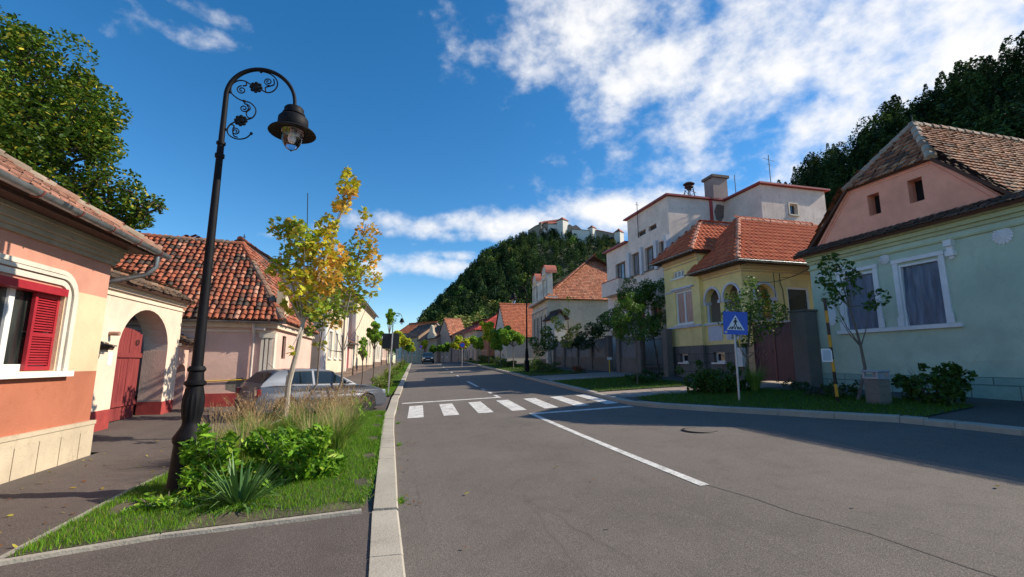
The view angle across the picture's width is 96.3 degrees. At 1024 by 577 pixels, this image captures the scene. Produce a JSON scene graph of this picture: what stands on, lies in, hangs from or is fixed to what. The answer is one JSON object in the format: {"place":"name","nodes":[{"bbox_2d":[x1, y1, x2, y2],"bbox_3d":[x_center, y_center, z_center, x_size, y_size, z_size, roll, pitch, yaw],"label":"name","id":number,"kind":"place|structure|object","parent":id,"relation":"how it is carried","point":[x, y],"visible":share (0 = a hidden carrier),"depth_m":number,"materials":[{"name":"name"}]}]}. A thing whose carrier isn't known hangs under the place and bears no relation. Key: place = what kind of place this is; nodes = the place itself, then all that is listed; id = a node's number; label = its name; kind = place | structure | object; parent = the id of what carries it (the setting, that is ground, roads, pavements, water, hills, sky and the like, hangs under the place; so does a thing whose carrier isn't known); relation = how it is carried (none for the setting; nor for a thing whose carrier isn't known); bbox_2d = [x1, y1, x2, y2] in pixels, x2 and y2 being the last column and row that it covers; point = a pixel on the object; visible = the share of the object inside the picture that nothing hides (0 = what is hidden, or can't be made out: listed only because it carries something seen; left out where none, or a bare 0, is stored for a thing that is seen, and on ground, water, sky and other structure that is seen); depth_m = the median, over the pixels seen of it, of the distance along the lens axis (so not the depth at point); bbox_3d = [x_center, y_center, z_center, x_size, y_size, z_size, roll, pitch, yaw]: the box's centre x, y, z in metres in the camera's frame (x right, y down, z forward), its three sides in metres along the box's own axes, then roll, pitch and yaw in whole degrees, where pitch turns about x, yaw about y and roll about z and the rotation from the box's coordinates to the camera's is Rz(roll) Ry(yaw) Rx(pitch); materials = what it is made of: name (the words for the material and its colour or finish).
{"place":"outdoors","nodes":[
{"label":"outdoors","id":0,"kind":"place"},
{"bbox_2d":[2,410,384,557],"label":"grass","id":1,"kind":"structure","parent":0,"point":[371,430],"depth_m":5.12,"materials":[{"name":"green plant"}]},
{"bbox_2d":[119,489,212,513],"bbox_3d":[-3.749,2.385,5.107,0.891,0.263,0.565,2,-9,-14],"label":"leafy shrub","id":2,"kind":"object","parent":1,"relation":"on","point":[167,500],"visible":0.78,"depth_m":4.97,"materials":[{"name":"green plant"}]},
{"bbox_2d":[181,401,253,446],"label":"ornamental grass","id":3,"kind":"object","parent":1,"relation":"on","point":[217,435],"depth_m":7.49,"materials":[{"name":"beige plant"}]},
{"bbox_2d":[176,422,260,494],"bbox_3d":[-3.622,2.130,5.693,0.991,0.939,0.805,2,-9,-14],"label":"leafy shrub","id":4,"kind":"object","parent":1,"relation":"on","point":[215,452],"visible":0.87,"depth_m":5.57,"materials":[{"name":"green plant"}]},
{"bbox_2d":[176,452,301,518],"bbox_3d":[-3.065,2.249,5.194,1.316,0.739,1.295,-6,-11,31],"label":"yucca","id":5,"kind":"object","parent":1,"relation":"on","point":[231,492],"visible":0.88,"depth_m":5.14,"materials":[{"name":"green plant"}]},
{"bbox_2d":[163,67,315,493],"bbox_3d":[-3.624,-0.285,6.327,1.460,6.028,0.650,2,-9,-14],"label":"street lamp","id":6,"kind":"object","parent":1,"relation":"on","point":[290,129],"visible":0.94,"depth_m":6.24,"materials":[{"name":"black metal"}]},
{"bbox_2d":[200,400,285,469],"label":"ornamental grass","id":7,"kind":"object","parent":1,"relation":"on","point":[244,456],"depth_m":6.81,"materials":[{"name":"plant"}]},
{"bbox_2d":[217,391,283,438],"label":"ornamental grass","id":8,"kind":"object","parent":1,"relation":"on","point":[258,412],"depth_m":8.92,"materials":[{"name":"beige plant"}]},
{"bbox_2d":[232,396,291,445],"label":"ornamental grass","id":9,"kind":"object","parent":1,"relation":"on","point":[266,425],"depth_m":8.18,"materials":[{"name":"plant"}]},
{"bbox_2d":[266,392,319,428],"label":"ornamental grass","id":10,"kind":"object","parent":1,"relation":"on","point":[293,418],"depth_m":9.45,"materials":[{"name":"green plant"}]},
{"bbox_2d":[239,423,348,490],"bbox_3d":[-2.969,2.240,6.199,1.457,0.872,1.257,2,-9,-14],"label":"leafy shrub","id":11,"kind":"object","parent":1,"relation":"on","point":[308,449],"visible":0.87,"depth_m":6.04,"materials":[{"name":"green plant"}]},
{"bbox_2d":[268,382,322,416],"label":"ornamental grass","id":12,"kind":"object","parent":1,"relation":"on","point":[299,408],"depth_m":10.65,"materials":[{"name":"plant"}]},
{"bbox_2d":[264,166,361,426],"bbox_3d":[-4.604,0.197,10.338,1.846,6.228,1.660,6,-11,-35],"label":"maple tree","id":13,"kind":"object","parent":1,"relation":"on","point":[303,307],"visible":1,"depth_m":10.15,"materials":[{"name":"yellow plant"}]},
{"bbox_2d":[274,394,352,441],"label":"ornamental grass","id":14,"kind":"object","parent":1,"relation":"on","point":[309,422],"depth_m":7.73,"materials":[{"name":"plant"}]},
{"bbox_2d":[302,268,348,407],"bbox_3d":[-5.408,1.458,12.955,1.338,4.497,0.901,7,-12,-39],"label":"maple tree","id":15,"kind":"object","parent":1,"relation":"on","point":[327,315],"visible":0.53,"depth_m":13.02,"materials":[{"name":"yellow plant"}]},
{"bbox_2d":[294,394,358,427],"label":"ornamental grass","id":16,"kind":"object","parent":1,"relation":"on","point":[325,416],"depth_m":8.98,"materials":[{"name":"beige plant"}]},
{"bbox_2d":[303,389,369,449],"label":"ornamental grass","id":17,"kind":"object","parent":1,"relation":"on","point":[341,441],"depth_m":8.13,"materials":[{"name":"green plant"}]},
{"bbox_2d":[314,387,361,421],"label":"ornamental grass","id":18,"kind":"object","parent":1,"relation":"on","point":[336,409],"depth_m":10.30,"materials":[{"name":"beige plant"}]},
{"bbox_2d":[324,389,376,434],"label":"ornamental grass","id":19,"kind":"object","parent":1,"relation":"on","point":[359,417],"depth_m":9.77,"materials":[{"name":"green plant"}]},
{"bbox_2d":[0,364,399,576],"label":"pavement","id":20,"kind":"structure","parent":0,"point":[334,547],"depth_m":4.37,"materials":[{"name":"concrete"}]},
{"bbox_2d":[0,420,279,558],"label":"kerb edging","id":21,"kind":"object","parent":20,"relation":"on","point":[3,556],"visible":0.1,"depth_m":4.43,"materials":[{"name":"grey concrete"}]},
{"bbox_2d":[0,508,361,565],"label":"kerb edging","id":22,"kind":"object","parent":20,"relation":"on","point":[84,548],"visible":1,"depth_m":4.28,"materials":[{"name":"grey concrete"}]},
{"bbox_2d":[234,363,386,418],"bbox_3d":[-5.779,2.967,13.613,1.921,1.494,3.961,-8,-12,42],"label":"parked car","id":23,"kind":"object","parent":20,"relation":"on","point":[259,384],"visible":0.45,"depth_m":12.62,"materials":[{"name":"silver metal"}]},
{"bbox_2d":[311,206,382,397],"bbox_3d":[-5.281,0.535,14.493,1.779,6.783,2.195,-5,-11,31],"label":"maple tree","id":24,"kind":"object","parent":20,"relation":"on","point":[352,268],"visible":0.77,"depth_m":14.91,"materials":[{"name":"yellow plant"}]},
{"bbox_2d":[358,337,367,384],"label":"street tree","id":25,"kind":"object","parent":20,"relation":"on","point":[362,352],"visible":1,"depth_m":21.62,"materials":[{"name":"green plant"}]},
{"bbox_2d":[90,363,612,507],"bbox_3d":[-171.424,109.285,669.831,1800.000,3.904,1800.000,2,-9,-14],"label":"ground","id":26,"kind":"structure","parent":0,"point":[91,453],"depth_m":15.79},
{"bbox_2d":[0,149,171,483],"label":"corner house","id":27,"kind":"structure","parent":26,"relation":"on","point":[63,250],"depth_m":6.87,"materials":[{"name":"orange paint"}]},
{"bbox_2d":[0,253,78,378],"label":"window","id":28,"kind":"structure","parent":27,"relation":"in","point":[15,305],"depth_m":6.54,"materials":[{"name":"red paint"}]},
{"bbox_2d":[90,266,196,431],"bbox_3d":[-9.682,1.486,10.960,1.254,3.998,6.699,2,-9,-14],"label":"gateway","id":29,"kind":"object","parent":26,"relation":"on","point":[154,308],"visible":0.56,"depth_m":12.30,"materials":[{"name":"paint"}]},
{"bbox_2d":[172,333,193,408],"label":"wicket wall","id":30,"kind":"structure","parent":26,"relation":"on","point":[185,343],"depth_m":14.42,"materials":[{"name":"white paint"}]},
{"bbox_2d":[113,233,319,409],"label":"tiled house","id":31,"kind":"structure","parent":26,"relation":"on","point":[248,334],"depth_m":15.92,"materials":[{"name":"red tile"}]},
{"bbox_2d":[234,236,354,376],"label":"white house","id":32,"kind":"structure","parent":26,"relation":"on","point":[330,360],"depth_m":25.37,"materials":[{"name":"paint"}]},
{"bbox_2d":[305,265,378,374],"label":"house","id":33,"kind":"structure","parent":26,"relation":"on","point":[370,315],"depth_m":39.91,"materials":[{"name":"paint"}]},
{"bbox_2d":[345,339,358,377],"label":"porch wall","id":34,"kind":"structure","parent":26,"relation":"on","point":[350,347],"depth_m":34.32,"materials":[{"name":"paint"}]},
{"bbox_2d":[373,339,381,366],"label":"house","id":35,"kind":"structure","parent":26,"relation":"on","point":[378,355],"depth_m":61.09,"materials":[{"name":"paint"}]},
{"bbox_2d":[373,410,397,510],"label":"kerb","id":36,"kind":"structure","parent":26,"relation":"on","point":[386,495],"depth_m":6.38,"materials":[{"name":"concrete"}]},
{"bbox_2d":[369,509,405,576],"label":"kerb","id":37,"kind":"structure","parent":26,"relation":"on","point":[386,554],"depth_m":3.96,"materials":[{"name":"concrete"}]},
{"bbox_2d":[395,321,439,362],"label":"house","id":38,"kind":"structure","parent":26,"relation":"on","point":[408,328],"depth_m":121.04,"materials":[{"name":"white paint"}]},
{"bbox_2d":[401,323,438,362],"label":"street house","id":39,"kind":"structure","parent":26,"relation":"on","point":[418,332],"depth_m":99.66,"materials":[{"name":"white paint"}]},
{"bbox_2d":[417,325,440,362],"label":"house","id":40,"kind":"structure","parent":26,"relation":"on","point":[432,337],"depth_m":89.86,"materials":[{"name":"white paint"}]},
{"bbox_2d":[438,318,464,361],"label":"street house","id":41,"kind":"structure","parent":26,"relation":"on","point":[449,327],"depth_m":84.67,"materials":[{"name":"orange tile"}]},
{"bbox_2d":[450,319,484,361],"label":"street house","id":42,"kind":"structure","parent":26,"relation":"on","point":[455,354],"depth_m":77.68,"materials":[{"name":"white paint"}]},
{"bbox_2d":[460,313,496,360],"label":"street house","id":43,"kind":"structure","parent":26,"relation":"on","point":[470,350],"depth_m":67.25,"materials":[{"name":"white paint"}]},
{"bbox_2d":[494,303,532,362],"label":"cottage","id":44,"kind":"structure","parent":26,"relation":"on","point":[512,315],"depth_m":53.11,"materials":[{"name":"tile"}]},
{"bbox_2d":[542,309,569,363],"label":"porch gate","id":45,"kind":"structure","parent":26,"relation":"on","point":[558,313],"depth_m":39.34,"materials":[{"name":"paint"}]},
{"bbox_2d":[528,253,608,364],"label":"ornate house","id":46,"kind":"structure","parent":26,"relation":"on","point":[581,286],"depth_m":42.86,"materials":[{"name":"paint"}]},
{"bbox_2d":[545,381,596,394],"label":"kerb","id":47,"kind":"structure","parent":26,"relation":"on","point":[576,389],"depth_m":18.48,"materials":[{"name":"concrete"}]},
{"bbox_2d":[564,315,613,351],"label":"garden tree","id":48,"kind":"object","parent":26,"relation":"on","point":[599,332],"visible":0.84,"depth_m":29.97,"materials":[{"name":"green plant"}]},
{"bbox_2d":[553,333,645,373],"bbox_3d":[5.345,4.675,31.746,0.400,2.859,14.480,2,-9,-14],"label":"concrete fence","id":49,"kind":"object","parent":26,"relation":"on","point":[593,358],"visible":0.56,"depth_m":29.19,"materials":[{"name":"grey concrete"}]},
{"bbox_2d":[592,392,635,405],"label":"kerb","id":50,"kind":"structure","parent":26,"relation":"on","point":[615,398],"depth_m":14.39,"materials":[{"name":"concrete"}]},
{"bbox_2d":[600,277,666,371],"bbox_3d":[6.805,2.022,24.904,4.185,5.517,2.444,2,-9,-14],"label":"garden tree","id":51,"kind":"object","parent":26,"relation":"on","point":[645,294],"visible":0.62,"depth_m":24.98,"materials":[{"name":"green plant"}]},
{"bbox_2d":[601,174,829,372],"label":"tall white building","id":52,"kind":"structure","parent":26,"relation":"on","point":[665,220],"depth_m":26.23,"materials":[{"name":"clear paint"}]},
{"bbox_2d":[649,215,817,380],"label":"yellow house","id":53,"kind":"structure","parent":26,"relation":"on","point":[705,264],"depth_m":20.65,"materials":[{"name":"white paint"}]},
{"bbox_2d":[674,289,694,326],"bbox_3d":[8.289,0.941,22.052,0.230,1.690,1.490,2,-9,-14],"label":"window","id":54,"kind":"structure","parent":53,"relation":"in","point":[683,298],"depth_m":22.11,"materials":[{"name":"white paint"}]},
{"bbox_2d":[752,314,795,381],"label":"yard gate","id":55,"kind":"structure","parent":53,"relation":"attached to","point":[780,365],"depth_m":17.15,"materials":[{"name":"purple paint"}]},
{"bbox_2d":[787,287,809,317],"bbox_3d":[12.045,0.597,19.245,1.290,1.320,0.210,2,-9,-14],"label":"window","id":56,"kind":"structure","parent":53,"relation":"in","point":[798,298],"depth_m":19.35,"materials":[{"name":"black glass"}]},
{"bbox_2d":[635,401,927,424],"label":"kerb","id":57,"kind":"structure","parent":26,"relation":"on","point":[906,419],"depth_m":10.22,"materials":[{"name":"concrete"}]},
{"bbox_2d":[791,115,1023,400],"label":"green house","id":58,"kind":"structure","parent":26,"relation":"on","point":[922,223],"depth_m":12.70,"materials":[{"name":"paint"}]},
{"bbox_2d":[835,264,884,329],"bbox_3d":[10.920,0.310,14.334,0.270,1.910,1.390,2,-9,-14],"label":"window","id":59,"kind":"structure","parent":58,"relation":"in","point":[869,281],"depth_m":14.27,"materials":[{"name":"plastic"}]},
{"bbox_2d":[890,250,954,325],"bbox_3d":[11.351,0.040,12.649,0.270,1.910,1.390,2,-9,-14],"label":"window","id":60,"kind":"structure","parent":58,"relation":"in","point":[924,294],"depth_m":12.65,"materials":[{"name":"plastic"}]},
{"bbox_2d":[924,418,1023,435],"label":"kerb","id":61,"kind":"structure","parent":26,"relation":"on","point":[993,428],"depth_m":7.95,"materials":[{"name":"concrete"}]},
{"bbox_2d":[0,0,1023,362],"label":"sky","id":62,"kind":"structure","parent":0,"point":[464,127],"materials":[{"name":"blue"}]},
{"bbox_2d":[464,360,586,375],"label":"grass","id":63,"kind":"structure","parent":0,"point":[511,368],"depth_m":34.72,"materials":[{"name":"green plant"}]},
{"bbox_2d":[469,335,484,363],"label":"street tree","id":64,"kind":"object","parent":63,"relation":"on","point":[476,342],"visible":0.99,"depth_m":52.00,"materials":[{"name":"green plant"}]},
{"bbox_2d":[479,321,499,364],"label":"street tree","id":65,"kind":"object","parent":63,"relation":"on","point":[487,327],"visible":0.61,"depth_m":45.40,"materials":[{"name":"green plant"}]},
{"bbox_2d":[489,325,510,366],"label":"street tree","id":66,"kind":"object","parent":63,"relation":"on","point":[496,344],"visible":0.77,"depth_m":41.40,"materials":[{"name":"green plant"}]},
{"bbox_2d":[498,328,524,367],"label":"street tree","id":67,"kind":"object","parent":63,"relation":"on","point":[507,336],"visible":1,"depth_m":36.50,"materials":[{"name":"green plant"}]},
{"bbox_2d":[509,286,529,371],"bbox_3d":[0.515,2.800,31.595,1.460,6.028,0.650,1,-9,-8],"label":"street lamp","id":68,"kind":"object","parent":63,"relation":"on","point":[526,361],"visible":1,"depth_m":31.60,"materials":[{"name":"black metal"}]},
{"bbox_2d":[528,325,558,368],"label":"young tree","id":69,"kind":"object","parent":63,"relation":"on","point":[545,336],"visible":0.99,"depth_m":29.71,"materials":[{"name":"green plant"}]},
{"bbox_2d":[534,360,562,372],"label":"hedge shrub","id":70,"kind":"object","parent":63,"relation":"on","point":[540,367],"visible":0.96,"depth_m":29.42,"materials":[{"name":"green plant"}]},
{"bbox_2d":[550,296,581,371],"bbox_3d":[3.452,2.955,29.027,2.168,5.048,0.916,2,-9,-14],"label":"young tree","id":71,"kind":"object","parent":63,"relation":"on","point":[557,322],"visible":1,"depth_m":29.02,"materials":[{"name":"green plant"}]},
{"bbox_2d":[474,240,606,301],"bbox_3d":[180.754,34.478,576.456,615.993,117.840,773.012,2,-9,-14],"label":"castle hill","id":72,"kind":"structure","parent":0,"point":[551,252],"depth_m":378.04,"materials":[{"name":"green plant"}]},
{"bbox_2d":[393,303,530,352],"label":"valley trees","id":73,"kind":"object","parent":72,"relation":"on","point":[466,322],"visible":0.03,"depth_m":131.60,"materials":[{"name":"green plant"}]},
{"bbox_2d":[416,228,618,324],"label":"hill forest","id":74,"kind":"object","parent":72,"relation":"on","point":[483,271],"visible":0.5,"depth_m":337.54,"materials":[{"name":"green plant"}]},
{"bbox_2d":[528,217,624,244],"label":"fortress","id":75,"kind":"structure","parent":72,"relation":"on","point":[560,225],"depth_m":437.51,"materials":[{"name":"paint"}]},
{"bbox_2d":[531,372,649,380],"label":"driveway","id":76,"kind":"structure","parent":0,"point":[580,376],"depth_m":25.11,"materials":[{"name":"grey concrete"}]},
{"bbox_2d":[553,376,692,391],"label":"grass","id":77,"kind":"structure","parent":0,"point":[621,379],"depth_m":18.78,"materials":[{"name":"green plant"}]},
{"bbox_2d":[610,291,664,383],"bbox_3d":[5.199,2.154,19.247,2.430,4.054,1.739,2,-9,-14],"label":"globe tree","id":78,"kind":"object","parent":77,"relation":"on","point":[623,330],"visible":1,"depth_m":19.06,"materials":[{"name":"green plant"}]},
{"bbox_2d":[625,372,658,382],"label":"dark shrub","id":79,"kind":"object","parent":77,"relation":"on","point":[633,378],"visible":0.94,"depth_m":18.81,"materials":[{"name":"green plant"}]},
{"bbox_2d":[600,382,790,396],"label":"driveway","id":80,"kind":"structure","parent":0,"point":[639,392],"depth_m":15.84,"materials":[{"name":"grey concrete"}]},
{"bbox_2d":[394,362,1023,576],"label":"road","id":81,"kind":"structure","parent":0,"point":[523,507],"depth_m":5.18,"materials":[{"name":"grey asphalt"}]},
{"bbox_2d":[363,407,411,504],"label":"weeds","id":82,"kind":"object","parent":81,"relation":"on","point":[401,500],"visible":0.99,"depth_m":6.89,"materials":[{"name":"green plant"}]},
{"bbox_2d":[407,394,617,417],"bbox_3d":[-0.061,3.640,14.380,6.348,0.329,2.820,2,-9,-14],"label":"pedestrian crossing","id":83,"kind":"object","parent":81,"relation":"on","point":[446,409],"visible":1,"depth_m":14.16,"materials":[{"name":"paint"}]},
{"bbox_2d":[440,365,709,485],"bbox_3d":[-7.002,8.452,47.838,0.567,1.352,87.671,2,-9,-12],"label":"line","id":84,"kind":"object","parent":81,"relation":"on","point":[681,475],"visible":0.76,"depth_m":7.20,"materials":[{"name":"paint"}]},
{"bbox_2d":[470,362,1023,426],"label":"pavement","id":85,"kind":"structure","parent":0,"point":[998,411],"depth_m":9.54,"materials":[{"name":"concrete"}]},
{"bbox_2d":[642,329,673,376],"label":"iron gate","id":86,"kind":"structure","parent":85,"relation":"on","point":[667,354],"depth_m":22.60,"materials":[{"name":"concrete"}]},
{"bbox_2d":[717,276,788,385],"bbox_3d":[8.402,1.579,15.903,2.844,4.152,1.328,2,-9,-14],"label":"young tree","id":87,"kind":"object","parent":85,"relation":"on","point":[758,306],"visible":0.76,"depth_m":15.91,"materials":[{"name":"green plant"}]},
{"bbox_2d":[788,309,823,386],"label":"gate pillar","id":88,"kind":"structure","parent":85,"relation":"on","point":[806,347],"depth_m":15.56,"materials":[{"name":"concrete"}]},
{"bbox_2d":[730,350,773,391],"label":"ornamental grass","id":89,"kind":"object","parent":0,"point":[753,379],"depth_m":14.32,"materials":[{"name":"green plant"}]},
{"bbox_2d":[636,387,973,415],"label":"grass","id":90,"kind":"structure","parent":0,"point":[801,402],"depth_m":11.52,"materials":[{"name":"green plant"}]},
{"bbox_2d":[675,359,750,394],"bbox_3d":[6.500,2.866,14.614,2.578,1.229,1.361,-1,-9,7],"label":"dark shrub","id":91,"kind":"object","parent":90,"relation":"on","point":[702,380],"visible":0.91,"depth_m":14.42,"materials":[{"name":"green plant"}]},
{"bbox_2d":[723,311,747,400],"bbox_3d":[6.177,1.882,12.562,0.662,2.525,0.102,-1,-9,8],"label":"crossing sign","id":92,"kind":"object","parent":90,"relation":"on","point":[735,323],"visible":0.97,"depth_m":12.65,"materials":[{"name":"blue metal"}]},
{"bbox_2d":[781,378,814,390],"bbox_3d":[9.038,3.026,14.316,1.068,0.493,0.696,2,-9,-14],"label":"dark shrub","id":93,"kind":"object","parent":90,"relation":"on","point":[793,384],"visible":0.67,"depth_m":14.29,"materials":[{"name":"green plant"}]},
{"bbox_2d":[800,384,831,395],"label":"dark shrub","id":94,"kind":"object","parent":90,"relation":"on","point":[813,390],"visible":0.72,"depth_m":12.70,"materials":[{"name":"green plant"}]},
{"bbox_2d":[821,299,839,402],"bbox_3d":[7.875,1.648,11.336,0.328,2.802,0.227,2,-9,-14],"label":"striped post","id":95,"kind":"object","parent":90,"relation":"on","point":[827,355],"visible":0.95,"depth_m":11.33,"materials":[{"name":"metal"}]},
{"bbox_2d":[820,380,859,398],"bbox_3d":[8.618,2.662,12.041,0.924,0.566,0.792,-1,-9,9],"label":"dark shrub","id":96,"kind":"object","parent":90,"relation":"on","point":[827,388],"visible":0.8,"depth_m":11.97,"materials":[{"name":"green plant"}]},
{"bbox_2d":[814,252,892,399],"bbox_3d":[8.927,1.077,11.839,2.270,4.011,0.684,2,-9,-14],"label":"young tree","id":97,"kind":"object","parent":90,"relation":"on","point":[848,303],"visible":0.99,"depth_m":11.86,"materials":[{"name":"green plant"}]},
{"bbox_2d":[861,370,892,404],"bbox_3d":[8.632,2.381,10.831,0.410,0.890,0.410,2,-9,-14],"label":"litter bin","id":98,"kind":"object","parent":90,"relation":"on","point":[877,387],"visible":0.86,"depth_m":10.71,"materials":[{"name":"concrete"}]},
{"bbox_2d":[891,361,977,405],"bbox_3d":[9.812,2.208,10.740,1.402,1.012,1.592,2,-9,-14],"label":"dark shrub","id":99,"kind":"object","parent":90,"relation":"on","point":[945,391],"visible":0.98,"depth_m":10.41,"materials":[{"name":"green plant"}]},
{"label":"wooded hill","id":100,"kind":"structure","parent":0,"visible":0},
{"bbox_2d":[777,30,1023,215],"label":"pine wood","id":101,"kind":"object","parent":100,"relation":"on","point":[969,97],"visible":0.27,"depth_m":157.84,"materials":[{"name":"green plant"}]},
{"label":"lawn soil","id":102,"kind":"structure","parent":0,"visible":0},
{"bbox_2d":[366,321,383,383],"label":"street tree","id":103,"kind":"object","parent":102,"relation":"on","point":[374,334],"visible":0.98,"depth_m":24.62,"materials":[{"name":"green plant"}]},
{"bbox_2d":[382,332,398,395],"bbox_3d":[-5.052,3.172,18.963,0.683,2.707,0.095,2,-9,-14],"label":"sign back","id":104,"kind":"object","parent":102,"relation":"on","point":[390,341],"visible":0.91,"depth_m":19.11,"materials":[{"name":"grey metal"}]},
{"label":"courtyard","id":105,"kind":"structure","parent":0,"visible":0},
{"bbox_2d":[0,5,168,231],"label":"broadleaf tree","id":106,"kind":"object","parent":105,"relation":"on","point":[38,138],"visible":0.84,"depth_m":12.95,"materials":[{"name":"green plant"}]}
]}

